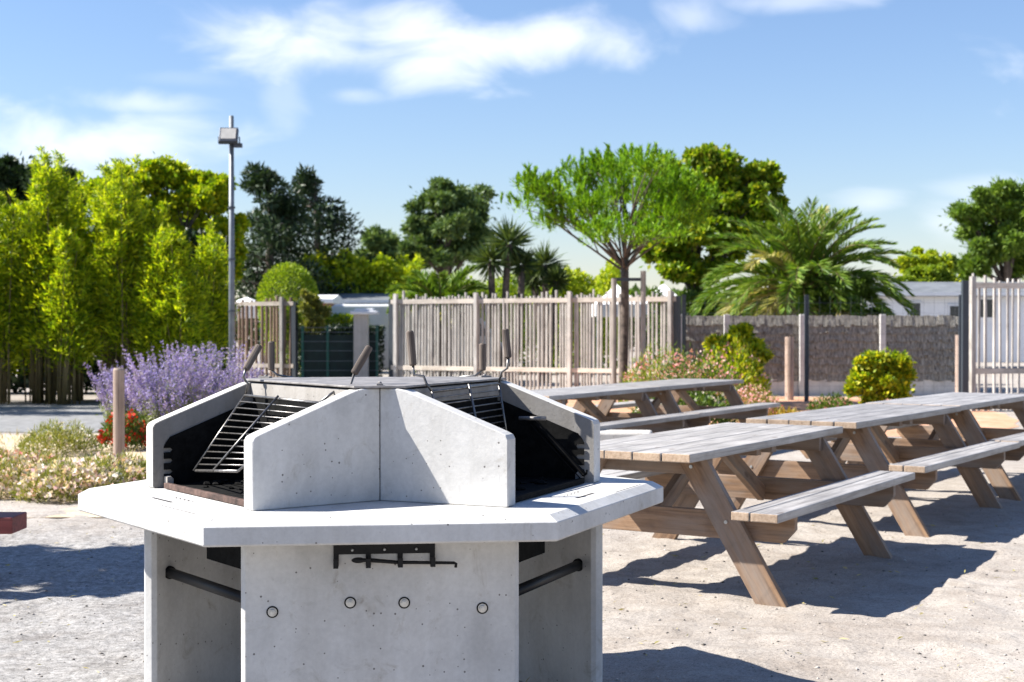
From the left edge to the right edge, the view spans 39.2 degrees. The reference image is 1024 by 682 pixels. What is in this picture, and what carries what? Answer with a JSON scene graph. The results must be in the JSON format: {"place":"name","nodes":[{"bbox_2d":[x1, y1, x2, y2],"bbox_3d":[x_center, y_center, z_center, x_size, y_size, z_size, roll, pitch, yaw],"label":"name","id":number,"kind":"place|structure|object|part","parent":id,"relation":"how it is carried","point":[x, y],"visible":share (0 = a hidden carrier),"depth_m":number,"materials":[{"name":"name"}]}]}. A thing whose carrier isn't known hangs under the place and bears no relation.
{"place":"outdoors","nodes":[
{"label":"outdoors","id":0,"kind":"place"},
{"bbox_2d":[0,404,107,431],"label":"path","id":1,"kind":"structure","parent":0,"point":[20,418],"depth_m":22.95,"materials":[{"name":"grey concrete"}]},
{"bbox_2d":[0,329,1023,681],"bbox_3d":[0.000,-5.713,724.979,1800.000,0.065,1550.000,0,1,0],"label":"ground","id":2,"kind":"structure","parent":0,"point":[884,615],"depth_m":7.60,"materials":[{"name":"beige sand"}]},
{"bbox_2d":[0,512,26,533],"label":"bench","id":3,"kind":"object","parent":2,"relation":"on","point":[12,522],"visible":1,"depth_m":7.74,"materials":[{"name":"red wood"}]},
{"bbox_2d":[0,191,34,403],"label":"bamboo clump","id":4,"kind":"object","parent":2,"relation":"on","point":[6,230],"visible":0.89,"depth_m":26.73,"materials":[{"name":"plant"}]},
{"bbox_2d":[0,150,89,232],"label":"dark tree","id":5,"kind":"object","parent":2,"relation":"on","point":[15,174],"visible":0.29,"depth_m":43.44,"materials":[{"name":"green plant"}]},
{"bbox_2d":[0,144,107,404],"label":"bamboo clump","id":6,"kind":"object","parent":2,"relation":"on","point":[55,275],"visible":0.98,"depth_m":26.62,"materials":[{"name":"plant"}]},
{"bbox_2d":[0,428,145,517],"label":"planting soil","id":7,"kind":"structure","parent":2,"relation":"on","point":[69,513],"depth_m":16.29,"materials":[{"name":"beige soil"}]},
{"bbox_2d":[0,449,61,498],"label":"flowering shrub","id":8,"kind":"object","parent":7,"relation":"on","point":[9,470],"visible":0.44,"depth_m":12.12,"materials":[{"name":"beige plant"}]},
{"bbox_2d":[0,444,63,475],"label":"flowering shrub","id":9,"kind":"object","parent":7,"relation":"on","point":[27,454],"visible":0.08,"depth_m":14.07,"materials":[{"name":"beige plant"}]},
{"bbox_2d":[14,417,99,455],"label":"flowering shrub","id":10,"kind":"object","parent":7,"relation":"on","point":[51,438],"visible":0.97,"depth_m":16.08,"materials":[{"name":"green plant"}]},
{"bbox_2d":[8,452,128,504],"bbox_3d":[-3.691,1.127,12.008,1.002,0.396,1.017,0,1,0],"label":"flowering shrub","id":11,"kind":"object","parent":7,"relation":"on","point":[67,476],"visible":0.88,"depth_m":11.78,"materials":[{"name":"beige plant"}]},
{"bbox_2d":[74,450,146,481],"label":"flowering shrub","id":12,"kind":"object","parent":7,"relation":"on","point":[134,470],"visible":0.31,"depth_m":12.82,"materials":[{"name":"beige plant"}]},
{"bbox_2d":[113,368,124,458],"bbox_3d":[-4.133,0.837,15.109,0.120,1.108,0.120,0,1,0],"label":"wooden post","id":13,"kind":"object","parent":7,"relation":"on","point":[118,410],"visible":0.79,"depth_m":15.06,"materials":[{"name":"brown wood"}]},
{"bbox_2d":[95,406,146,450],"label":"flowering shrub","id":14,"kind":"object","parent":7,"relation":"on","point":[135,431],"visible":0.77,"depth_m":16.70,"materials":[{"name":"red plant"}]},
{"bbox_2d":[83,359,172,427],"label":"lavender bush","id":15,"kind":"object","parent":7,"relation":"on","point":[106,399],"visible":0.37,"depth_m":18.45,"materials":[{"name":"purple plant"}]},
{"bbox_2d":[121,342,236,427],"bbox_3d":[-4.187,0.705,17.997,1.500,1.386,1.432,0,1,0],"label":"lavender bush","id":16,"kind":"object","parent":7,"relation":"on","point":[155,405],"visible":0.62,"depth_m":17.81,"materials":[{"name":"purple plant"}]},
{"bbox_2d":[160,340,259,397],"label":"lavender bush","id":17,"kind":"object","parent":7,"relation":"on","point":[232,382],"visible":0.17,"depth_m":18.69,"materials":[{"name":"purple plant"}]},
{"bbox_2d":[52,164,155,401],"bbox_3d":[-7.964,-1.165,28.158,2.498,4.657,2.627,0,1,14],"label":"bamboo clump","id":18,"kind":"object","parent":2,"relation":"on","point":[97,235],"visible":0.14,"depth_m":27.90,"materials":[{"name":"plant"}]},
{"bbox_2d":[11,226,236,393],"bbox_3d":[-8.928,-0.723,31.096,5.854,3.898,1.653,0,1,0],"label":"hedge","id":19,"kind":"object","parent":2,"relation":"on","point":[18,381],"visible":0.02,"depth_m":30.70,"materials":[{"name":"green plant"}]},
{"bbox_2d":[88,152,222,401],"bbox_3d":[-6.691,-1.206,26.982,2.562,4.761,2.260,0,1,0],"label":"bamboo clump","id":20,"kind":"object","parent":2,"relation":"on","point":[154,286],"visible":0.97,"depth_m":26.59,"materials":[{"name":"plant"}]},
{"bbox_2d":[79,152,251,283],"bbox_3d":[-7.925,-1.580,33.151,3.933,5.616,2.775,0,1,0],"label":"golden tree","id":21,"kind":"object","parent":2,"relation":"on","point":[196,198],"visible":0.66,"depth_m":32.60,"materials":[{"name":"green plant"}]},
{"bbox_2d":[130,215,242,389],"bbox_3d":[-6.578,-0.675,28.280,2.447,3.674,2.272,0,1,0],"label":"bamboo clump","id":22,"kind":"object","parent":2,"relation":"on","point":[206,259],"visible":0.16,"depth_m":28.43,"materials":[{"name":"plant"}]},
{"bbox_2d":[218,116,242,379],"bbox_3d":[-4.883,-1.308,24.912,0.398,5.204,0.284,0,1,0],"label":"floodlight pole","id":23,"kind":"object","parent":2,"relation":"on","point":[229,135],"visible":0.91,"depth_m":24.94,"materials":[{"name":"grey metal"}]},
{"bbox_2d":[219,359,265,382],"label":"lavender bush","id":24,"kind":"object","parent":2,"relation":"on","point":[253,373],"visible":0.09,"depth_m":19.47,"materials":[{"name":"purple plant"}]},
{"bbox_2d":[236,297,278,374],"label":"canvas canopy","id":25,"kind":"object","parent":2,"relation":"on","point":[246,299],"visible":0.12,"depth_m":40.02,"materials":[{"name":"white fabric"}]},
{"bbox_2d":[235,296,297,379],"bbox_3d":[-6.032,-0.001,34.922,1.820,2.193,0.198,0,1,23],"label":"slatted fence","id":26,"kind":"object","parent":2,"relation":"on","point":[281,365],"visible":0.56,"depth_m":34.82,"materials":[{"name":"paint"}]},
{"bbox_2d":[225,160,346,363],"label":"conifer tree","id":27,"kind":"object","parent":2,"relation":"on","point":[271,226],"visible":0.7,"depth_m":49.42,"materials":[{"name":"green plant"}]},
{"bbox_2d":[255,262,318,375],"bbox_3d":[-5.770,-0.444,36.998,1.680,3.244,1.659,0,1,0],"label":"round bush","id":28,"kind":"object","parent":2,"relation":"on","point":[279,272],"visible":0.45,"depth_m":36.66,"materials":[{"name":"green plant"}]},
{"bbox_2d":[295,288,332,334],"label":"rose bush","id":29,"kind":"object","parent":2,"relation":"on","point":[314,311],"visible":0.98,"depth_m":34.50,"materials":[{"name":"green plant"}]},
{"bbox_2d":[258,162,373,293],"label":"conifer tree","id":30,"kind":"object","parent":2,"relation":"on","point":[307,183],"visible":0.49,"depth_m":51.52,"materials":[{"name":"green plant"}]},
{"bbox_2d":[297,295,343,307],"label":"garden shed","id":31,"kind":"structure","parent":2,"relation":"on","point":[330,300],"depth_m":44.54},
{"bbox_2d":[298,313,353,376],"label":"hedge","id":32,"kind":"object","parent":2,"relation":"on","point":[335,317],"visible":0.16,"depth_m":36.60,"materials":[{"name":"green plant"}]},
{"bbox_2d":[300,325,377,376],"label":"metal gate","id":33,"kind":"structure","parent":2,"relation":"on","point":[327,355],"depth_m":33.24,"materials":[{"name":"green metal"}]},
{"bbox_2d":[298,323,385,376],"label":"hedge","id":34,"kind":"object","parent":2,"relation":"on","point":[381,328],"visible":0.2,"depth_m":35.33,"materials":[{"name":"green plant"}]},
{"bbox_2d":[320,294,390,303],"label":"mobile home","id":35,"kind":"object","parent":2,"relation":"on","point":[365,298],"visible":0.21,"depth_m":48.25,"materials":[{"name":"white metal"}]},
{"bbox_2d":[300,246,424,293],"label":"shrub belt","id":36,"kind":"object","parent":2,"relation":"on","point":[378,276],"visible":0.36,"depth_m":50.64,"materials":[{"name":"green plant"}]},
{"bbox_2d":[350,308,378,376],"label":"gate pillar","id":37,"kind":"structure","parent":2,"relation":"on","point":[361,327],"depth_m":32.70,"materials":[{"name":"concrete"}]},
{"bbox_2d":[78,374,662,681],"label":"concrete barbecue","id":38,"kind":"object","parent":2,"relation":"on","point":[253,572],"visible":1,"depth_m":4.80,"materials":[{"name":"concrete"}]},
{"bbox_2d":[193,344,371,472],"bbox_3d":[-0.871,0.248,5.163,0.521,0.469,0.596,0,1,-35],"label":"cooking grate","id":39,"kind":"object","parent":38,"relation":"in","point":[355,370],"visible":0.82,"depth_m":5.14,"materials":[{"name":"silver metal"}]},
{"bbox_2d":[268,341,485,376],"bbox_3d":[-0.551,0.196,5.880,0.871,0.392,0.276,0,1,-6],"label":"cooking grate","id":40,"kind":"object","parent":38,"relation":"in","point":[271,356],"visible":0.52,"depth_m":5.72,"materials":[{"name":"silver metal"}]},
{"bbox_2d":[351,557,456,567],"bbox_3d":[-0.348,0.718,4.658,0.343,0.039,0.015,0,1,-6],"label":"poker","id":41,"kind":"object","parent":38,"relation":"on","point":[360,560],"visible":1,"depth_m":4.65,"materials":[{"name":"black paint"}]},
{"bbox_2d":[406,329,511,430],"bbox_3d":[-0.178,0.207,5.259,0.182,0.504,0.578,0,1,23],"label":"cooking grate","id":42,"kind":"object","parent":38,"relation":"in","point":[411,348],"visible":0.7,"depth_m":5.25,"materials":[{"name":"silver metal"}]},
{"bbox_2d":[353,223,402,265],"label":"pine tree","id":43,"kind":"object","parent":2,"relation":"on","point":[375,240],"visible":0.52,"depth_m":63.33,"materials":[{"name":"green plant"}]},
{"bbox_2d":[330,304,501,375],"bbox_3d":[-2.498,0.056,37.887,4.589,2.020,1.830,0,1,0],"label":"home","id":44,"kind":"object","parent":2,"relation":"on","point":[382,317],"visible":0.17,"depth_m":37.00,"materials":[{"name":"paint"}]},
{"bbox_3d":[-0.968,-0.435,36.990,0.850,0.620,0.010,0,1,0],"label":"window","id":45,"kind":"part","parent":44,"relation":"part of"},
{"bbox_2d":[384,263,497,376],"bbox_3d":[-1.767,-0.383,35.960,2.932,3.136,3.012,0,1,0],"label":"date palm","id":46,"kind":"object","parent":2,"relation":"on","point":[433,285],"visible":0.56,"depth_m":35.73,"materials":[{"name":"green plant"}]},
{"bbox_2d":[394,176,500,276],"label":"pine tree","id":47,"kind":"object","parent":2,"relation":"on","point":[455,216],"visible":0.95,"depth_m":57.51,"materials":[{"name":"green plant"}]},
{"bbox_2d":[387,273,560,373],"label":"shrub belt","id":48,"kind":"object","parent":2,"relation":"on","point":[513,286],"visible":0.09,"depth_m":43.50,"materials":[{"name":"green plant"}]},
{"bbox_2d":[224,282,781,350],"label":"hedge","id":49,"kind":"object","parent":2,"relation":"on","point":[633,289],"depth_m":84.90,"materials":[{"name":"green plant"}]},
{"bbox_2d":[468,213,542,382],"bbox_3d":[-0.181,-1.050,36.069,1.985,4.317,1.748,0,1,0],"label":"yucca tree","id":50,"kind":"object","parent":2,"relation":"on","point":[504,253],"visible":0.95,"depth_m":35.90,"materials":[{"name":"green plant"}]},
{"bbox_2d":[513,237,572,382],"bbox_3d":[0.824,-0.799,37.027,1.811,3.800,1.387,0,1,21],"label":"yucca tree","id":51,"kind":"object","parent":2,"relation":"on","point":[548,276],"visible":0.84,"depth_m":36.86,"materials":[{"name":"green plant"}]},
{"bbox_2d":[549,258,620,373],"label":"shrub belt","id":52,"kind":"object","parent":2,"relation":"on","point":[600,284],"visible":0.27,"depth_m":44.30,"materials":[{"name":"green plant"}]},
{"bbox_2d":[530,385,699,432],"bbox_3d":[0.630,0.916,14.842,1.771,0.816,2.435,0,1,31],"label":"picnic table","id":53,"kind":"object","parent":2,"relation":"on","point":[652,420],"visible":0.45,"depth_m":15.14,"materials":[{"name":"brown wood"}]},
{"bbox_2d":[600,430,651,479],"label":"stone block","id":54,"kind":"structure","parent":2,"relation":"on","point":[608,434],"depth_m":13.19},
{"bbox_2d":[592,284,676,380],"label":"building","id":55,"kind":"structure","parent":2,"relation":"on","point":[664,288],"depth_m":38.14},
{"bbox_2d":[571,378,779,428],"bbox_3d":[1.895,0.895,16.982,1.771,0.816,2.435,0,1,31],"label":"picnic table","id":56,"kind":"object","parent":2,"relation":"on","point":[669,394],"visible":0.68,"depth_m":16.87,"materials":[{"name":"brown wood"}]},
{"bbox_2d":[646,285,774,380],"bbox_3d":[4.867,-0.129,35.500,3.237,2.597,1.265,0,1,0],"label":"shrub belt","id":57,"kind":"object","parent":2,"relation":"on","point":[692,295],"visible":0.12,"depth_m":35.22,"materials":[{"name":"green plant"}]},
{"bbox_2d":[632,141,789,313],"bbox_3d":[4.956,-1.908,35.930,4.042,6.212,2.576,0,1,0],"label":"broadleaf tree","id":58,"kind":"object","parent":2,"relation":"on","point":[746,188],"visible":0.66,"depth_m":35.54,"materials":[{"name":"green plant"}]},
{"bbox_2d":[600,422,914,607],"bbox_3d":[1.192,0.977,8.614,1.771,0.816,2.435,0,1,31],"label":"picnic table","id":59,"kind":"object","parent":2,"relation":"on","point":[680,466],"visible":0.8,"depth_m":7.99,"materials":[{"name":"brown wood"}]},
{"bbox_2d":[566,397,1018,435],"bbox_3d":[4.021,1.191,24.805,9.224,0.001,12.308,0,1,0],"label":"bark bed","id":60,"kind":"object","parent":2,"relation":"on","point":[988,419],"visible":0.1,"depth_m":24.09,"materials":[{"name":"orange soil"}]},
{"bbox_2d":[389,289,680,389],"bbox_3d":[0.304,0.013,30.635,6.989,2.251,0.198,0,1,29],"label":"slatted fence","id":61,"kind":"object","parent":60,"relation":"on","point":[399,318],"visible":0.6,"depth_m":30.62,"materials":[{"name":"paint"}]},
{"bbox_2d":[499,141,723,401],"bbox_3d":[1.955,-1.256,26.546,3.748,5.076,3.342,0,1,39],"label":"young pine","id":62,"kind":"object","parent":60,"relation":"on","point":[674,207],"visible":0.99,"depth_m":26.10,"materials":[{"name":"green plant"}]},
{"bbox_2d":[611,278,616,402],"bbox_3d":[1.855,0.072,26.152,0.095,2.420,0.100,0,1,0],"label":"support stake","id":63,"kind":"object","parent":60,"relation":"on","point":[613,330],"visible":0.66,"depth_m":26.11,"materials":[{"name":"brown wood"}]},
{"bbox_2d":[617,278,640,280],"bbox_3d":[2.121,-1.121,26.170,0.550,0.060,0.020,0,1,0],"label":"tie strap","id":64,"kind":"object","parent":63,"relation":"attached to","point":[628,279],"visible":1,"depth_m":26.16,"materials":[{"name":"paint"}]},
{"bbox_2d":[641,271,645,378],"bbox_3d":[2.388,0.003,26.151,0.095,2.557,0.100,0,1,0],"label":"support stake","id":65,"kind":"object","parent":60,"relation":"on","point":[643,311],"visible":0.66,"depth_m":26.11,"materials":[{"name":"brown wood"}]},
{"bbox_2d":[618,342,696,408],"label":"flowering shrub","id":66,"kind":"object","parent":60,"relation":"on","point":[628,378],"visible":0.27,"depth_m":25.47,"materials":[{"name":"green plant"}]},
{"bbox_2d":[631,372,736,424],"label":"flowering shrub","id":67,"kind":"object","parent":60,"relation":"on","point":[704,399],"visible":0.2,"depth_m":20.06,"materials":[{"name":"green plant"}]},
{"bbox_2d":[656,342,746,400],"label":"flowering shrub","id":68,"kind":"object","parent":60,"relation":"on","point":[697,369],"visible":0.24,"depth_m":23.96,"materials":[{"name":"green plant"}]},
{"bbox_2d":[694,321,774,375],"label":"climbing shrub","id":69,"kind":"object","parent":60,"relation":"on","point":[759,345],"visible":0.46,"depth_m":27.07,"materials":[{"name":"green plant"}]},
{"bbox_2d":[697,331,771,404],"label":"flowering shrub","id":70,"kind":"object","parent":60,"relation":"on","point":[756,377],"visible":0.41,"depth_m":24.83,"materials":[{"name":"green plant"}]},
{"bbox_2d":[723,383,783,422],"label":"flowering shrub","id":71,"kind":"object","parent":60,"relation":"on","point":[752,394],"visible":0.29,"depth_m":21.45,"materials":[{"name":"pink plant"}]},
{"bbox_2d":[768,405,799,415],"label":"plant","id":72,"kind":"object","parent":60,"relation":"on","point":[782,411],"visible":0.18,"depth_m":21.02,"materials":[{"name":"yellow plant"}]},
{"bbox_2d":[785,337,793,399],"bbox_3d":[5.443,0.590,28.207,0.166,1.344,0.170,0,1,0],"label":"wooden post","id":73,"kind":"object","parent":60,"relation":"on","point":[789,370],"visible":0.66,"depth_m":28.14,"materials":[{"name":"brown wood"}]},
{"bbox_2d":[682,295,960,400],"bbox_3d":[5.971,0.139,27.640,5.403,2.057,0.076,0,1,0],"label":"wire fence","id":74,"kind":"object","parent":60,"relation":"on","point":[806,344],"visible":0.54,"depth_m":27.62,"materials":[{"name":"metal"}]},
{"bbox_2d":[806,390,853,409],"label":"plant","id":75,"kind":"object","parent":60,"relation":"on","point":[825,403],"visible":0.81,"depth_m":24.12,"materials":[{"name":"green plant"}]},
{"bbox_2d":[842,347,918,403],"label":"citrus bush","id":76,"kind":"object","parent":60,"relation":"on","point":[874,376],"visible":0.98,"depth_m":24.39,"materials":[{"name":"green plant"}]},
{"bbox_2d":[961,280,968,392],"bbox_3d":[7.689,0.099,24.402,0.100,2.250,0.100,0,1,0],"label":"metal post","id":77,"kind":"object","parent":60,"relation":"on","point":[964,335],"visible":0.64,"depth_m":24.35,"materials":[{"name":"metal"}]},
{"bbox_2d":[687,192,922,316],"bbox_3d":[6.680,-1.093,33.006,5.338,4.614,5.317,0,1,0],"label":"date palm","id":78,"kind":"object","parent":2,"relation":"on","point":[795,253],"visible":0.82,"depth_m":32.20,"materials":[{"name":"green plant"}]},
{"bbox_2d":[681,314,958,395],"bbox_3d":[6.562,0.295,29.967,6.171,1.699,0.185,0,1,0],"label":"brushwood fence","id":79,"kind":"object","parent":2,"relation":"on","point":[836,364],"visible":0.59,"depth_m":29.98,"materials":[{"name":"wood"}]},
{"bbox_2d":[790,273,886,315],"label":"oleander bush","id":80,"kind":"object","parent":2,"relation":"on","point":[863,282],"visible":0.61,"depth_m":31.53,"materials":[{"name":"green plant"}]},
{"bbox_2d":[716,403,1019,536],"bbox_3d":[2.689,0.953,11.071,1.771,0.816,2.435,0,1,34],"label":"picnic table","id":81,"kind":"object","parent":2,"relation":"on","point":[864,438],"visible":0.65,"depth_m":10.56,"materials":[{"name":"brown wood"}]},
{"bbox_2d":[896,262,956,281],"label":"round bush","id":82,"kind":"object","parent":2,"relation":"on","point":[939,272],"visible":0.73,"depth_m":49.90,"materials":[{"name":"green plant"}]},
{"bbox_2d":[893,246,961,281],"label":"round bush","id":83,"kind":"object","parent":2,"relation":"on","point":[930,256],"visible":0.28,"depth_m":51.44,"materials":[{"name":"green plant"}]},
{"bbox_2d":[831,392,1023,500],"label":"picnic table","id":84,"kind":"object","parent":2,"relation":"on","point":[970,430],"visible":0.51,"depth_m":12.57,"materials":[{"name":"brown wood"}]},
{"bbox_2d":[864,282,1023,361],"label":"mobile home","id":85,"kind":"object","parent":2,"relation":"on","point":[935,298],"visible":0.33,"depth_m":45.99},
{"bbox_2d":[909,301,921,315],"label":"window","id":86,"kind":"structure","parent":85,"relation":"in","point":[919,303],"depth_m":45.94,"materials":[{"name":"white plastic"}]},
{"bbox_2d":[948,304,958,315],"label":"window","id":87,"kind":"structure","parent":85,"relation":"in","point":[953,309],"depth_m":45.94,"materials":[{"name":"white plastic"}]},
{"bbox_2d":[976,298,996,318],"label":"window","id":88,"kind":"structure","parent":85,"relation":"in","point":[989,300],"depth_m":45.94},
{"bbox_2d":[955,335,957,391],"bbox_3d":[8.786,0.572,28.207,0.166,1.380,0.170,0,1,0],"label":"wooden post","id":89,"kind":"object","parent":2,"relation":"on","point":[956,364],"visible":0.23,"depth_m":28.17,"materials":[{"name":"brown wood"}]},
{"bbox_2d":[939,176,1023,362],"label":"pine tree","id":90,"kind":"object","parent":2,"relation":"on","point":[990,220],"visible":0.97,"depth_m":57.11,"materials":[{"name":"green plant"}]},
{"bbox_2d":[969,273,1023,410],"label":"slatted fence","id":91,"kind":"object","parent":2,"relation":"on","point":[985,370],"visible":0.94,"depth_m":24.69,"materials":[{"name":"grey wood"}]},
{"bbox_2d":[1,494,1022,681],"bbox_3d":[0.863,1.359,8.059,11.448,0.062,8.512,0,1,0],"label":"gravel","id":92,"kind":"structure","parent":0,"point":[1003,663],"depth_m":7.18,"materials":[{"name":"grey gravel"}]},
{"bbox_2d":[3,524,1020,681],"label":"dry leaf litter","id":93,"kind":"object","parent":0,"point":[624,608],"visible":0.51,"depth_m":7.47,"materials":[{"name":"plant"}]},
{"bbox_2d":[0,0,1023,325],"label":"sky","id":94,"kind":"structure","parent":0,"point":[889,110],"materials":[{"name":"blue"}]}
]}

